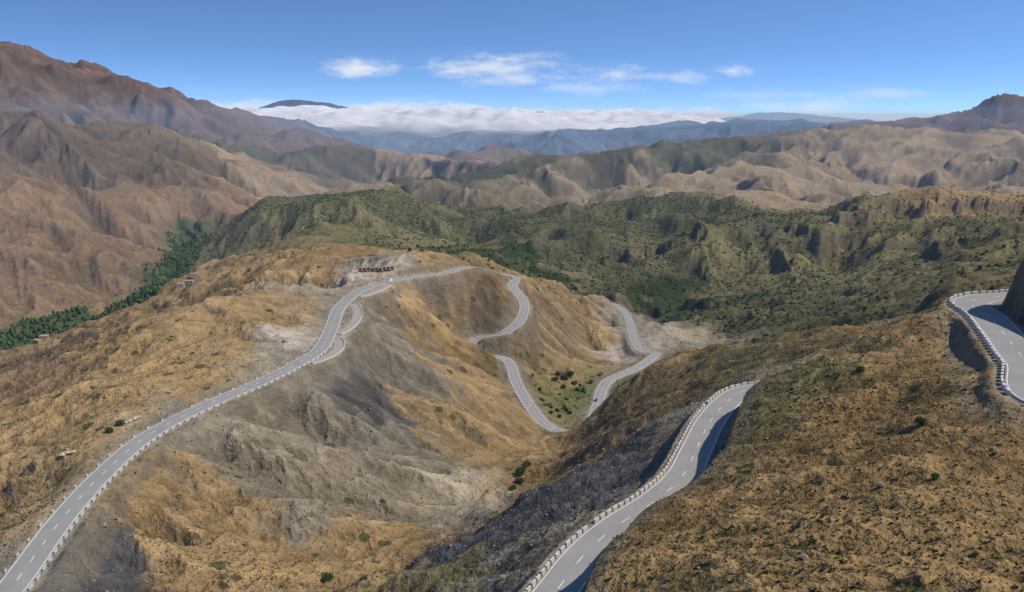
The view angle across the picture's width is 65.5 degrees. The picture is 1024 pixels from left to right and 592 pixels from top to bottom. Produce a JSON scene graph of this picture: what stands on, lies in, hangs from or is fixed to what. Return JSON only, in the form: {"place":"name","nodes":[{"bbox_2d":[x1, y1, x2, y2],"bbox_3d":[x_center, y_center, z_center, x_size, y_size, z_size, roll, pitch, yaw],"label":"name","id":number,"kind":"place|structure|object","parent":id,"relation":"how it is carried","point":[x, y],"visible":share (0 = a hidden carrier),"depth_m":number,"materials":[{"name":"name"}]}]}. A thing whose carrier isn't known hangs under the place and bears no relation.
{"place":"outdoors","nodes":[
{"label":"outdoors","id":0,"kind":"place"},
{"bbox_2d":[0,266,659,591],"bbox_3d":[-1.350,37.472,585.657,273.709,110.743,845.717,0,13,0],"label":"asphalt road","id":1,"kind":"structure","parent":0,"point":[88,488],"depth_m":319.35,"materials":[{"name":"grey asphalt"}]},
{"bbox_2d":[28,346,330,590],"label":"stone parapet","id":2,"kind":"structure","parent":1,"relation":"on","point":[88,506],"depth_m":264.61,"materials":[{"name":"beige stone"}]},
{"bbox_2d":[4,266,649,572],"bbox_3d":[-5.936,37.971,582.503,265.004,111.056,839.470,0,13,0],"label":"stone parapet","id":3,"kind":"structure","parent":1,"relation":"on","point":[52,511],"depth_m":330.16,"materials":[{"name":"grey stone"}]},
{"bbox_2d":[310,338,343,362],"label":"gravel layby","id":4,"kind":"structure","parent":1,"relation":"on","point":[338,344],"depth_m":406.93,"materials":[{"name":"grey gravel"}]},
{"bbox_2d":[0,266,659,591],"bbox_3d":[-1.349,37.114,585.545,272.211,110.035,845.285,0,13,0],"label":"road marking","id":5,"kind":"object","parent":1,"relation":"on","point":[254,388],"visible":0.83,"depth_m":325.34,"materials":[{"name":"paint"}]},
{"bbox_2d":[336,303,361,334],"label":"gravel layby","id":6,"kind":"structure","parent":1,"relation":"on","point":[356,313],"depth_m":477.91,"materials":[{"name":"grey gravel"}]},
{"bbox_2d":[358,284,390,296],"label":"gravel layby","id":7,"kind":"structure","parent":1,"relation":"on","point":[381,288],"depth_m":560.17,"materials":[{"name":"grey gravel"}]},
{"bbox_2d":[406,267,660,430],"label":"stone parapet","id":8,"kind":"structure","parent":1,"relation":"on","point":[515,319],"depth_m":637.10,"materials":[{"name":"grey stone"}]},
{"bbox_2d":[228,105,726,130],"bbox_3d":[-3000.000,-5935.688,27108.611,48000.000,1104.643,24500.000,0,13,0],"label":"cloud","id":9,"kind":"structure","parent":0,"point":[431,118],"depth_m":21244.35,"materials":[{"name":"white"}]},
{"bbox_2d":[0,41,1023,591],"bbox_3d":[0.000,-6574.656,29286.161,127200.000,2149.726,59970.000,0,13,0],"label":"mountain terrain","id":10,"kind":"structure","parent":0,"point":[98,163],"depth_m":466.79,"materials":[{"name":"brown soil"}]},
{"bbox_2d":[59,415,141,456],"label":"pale boulders","id":11,"kind":"object","parent":10,"relation":"on","point":[64,453],"visible":1,"depth_m":276.08,"materials":[{"name":"beige stone"}]},
{"bbox_2d":[0,230,211,350],"bbox_3d":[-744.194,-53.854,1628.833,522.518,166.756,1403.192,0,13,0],"label":"valley tree grove","id":12,"kind":"object","parent":10,"relation":"on","point":[167,263],"visible":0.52,"depth_m":1192.74,"materials":[{"name":"green plant"}]},
{"bbox_2d":[176,284,184,288],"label":"walls","id":13,"kind":"structure","parent":10,"relation":"on","point":[180,286],"depth_m":1079.81,"materials":[{"name":"paint"}]},
{"bbox_2d":[184,280,193,288],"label":"walls","id":14,"kind":"structure","parent":10,"relation":"on","point":[187,283],"depth_m":822.24,"materials":[{"name":"paint"}]},
{"bbox_2d":[312,337,344,363],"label":"layby wall","id":15,"kind":"structure","parent":10,"relation":"on","point":[339,352],"depth_m":394.72,"materials":[{"name":"stone"}]},
{"bbox_2d":[341,303,361,334],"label":"layby wall","id":16,"kind":"structure","parent":10,"relation":"on","point":[355,325],"depth_m":456.39,"materials":[{"name":"stone"}]},
{"bbox_2d":[361,284,392,296],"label":"layby wall","id":17,"kind":"structure","parent":10,"relation":"on","point":[377,292],"depth_m":552.55,"materials":[{"name":"stone"}]},
{"bbox_2d":[0,265,1022,591],"bbox_3d":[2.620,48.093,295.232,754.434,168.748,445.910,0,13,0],"label":"loose rocks","id":18,"kind":"object","parent":10,"relation":"on","point":[880,483],"visible":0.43,"depth_m":256.11,"materials":[{"name":"stone"}]},
{"bbox_2d":[0,178,1023,411],"bbox_3d":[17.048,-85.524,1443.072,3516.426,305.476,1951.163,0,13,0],"label":"hillside shrubs","id":19,"kind":"object","parent":10,"relation":"on","point":[810,288],"visible":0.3,"depth_m":1266.88,"materials":[{"name":"green plant"}]},
{"bbox_2d":[0,263,1023,591],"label":"dry grass tufts","id":20,"kind":"object","parent":10,"relation":"on","point":[814,589],"visible":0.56,"depth_m":143.41,"materials":[{"name":"brown plant"}]},
{"bbox_2d":[105,248,939,582],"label":"green bushes","id":21,"kind":"object","parent":10,"relation":"on","point":[525,464],"visible":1,"depth_m":349.94,"materials":[{"name":"green plant"}]},
{"bbox_2d":[0,0,1023,120],"label":"sky","id":22,"kind":"structure","parent":0,"point":[876,60],"materials":[{"name":"blue"}]},
{"bbox_2d":[531,384,754,591],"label":"asphalt road","id":23,"kind":"structure","parent":0,"point":[570,571],"depth_m":171.57,"materials":[{"name":"grey asphalt"}]},
{"bbox_2d":[524,380,759,591],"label":"stone parapet","id":24,"kind":"structure","parent":23,"relation":"on","point":[572,539],"depth_m":168.89,"materials":[{"name":"beige stone"}]},
{"bbox_2d":[533,384,752,591],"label":"road marking","id":25,"kind":"object","parent":23,"relation":"on","point":[645,492],"visible":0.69,"depth_m":175.34,"materials":[{"name":"paint"}]},
{"bbox_2d":[952,292,1023,403],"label":"asphalt road","id":26,"kind":"structure","parent":0,"point":[1010,355],"depth_m":183.11,"materials":[{"name":"grey asphalt"}]},
{"bbox_2d":[949,289,1010,395],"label":"stone parapet","id":27,"kind":"structure","parent":26,"relation":"on","point":[1005,389],"depth_m":185.54,"materials":[{"name":"grey stone"}]},
{"bbox_2d":[953,292,1023,399],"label":"road marking","id":28,"kind":"object","parent":26,"relation":"on","point":[1003,333],"visible":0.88,"depth_m":183.51,"materials":[{"name":"paint"}]}
]}

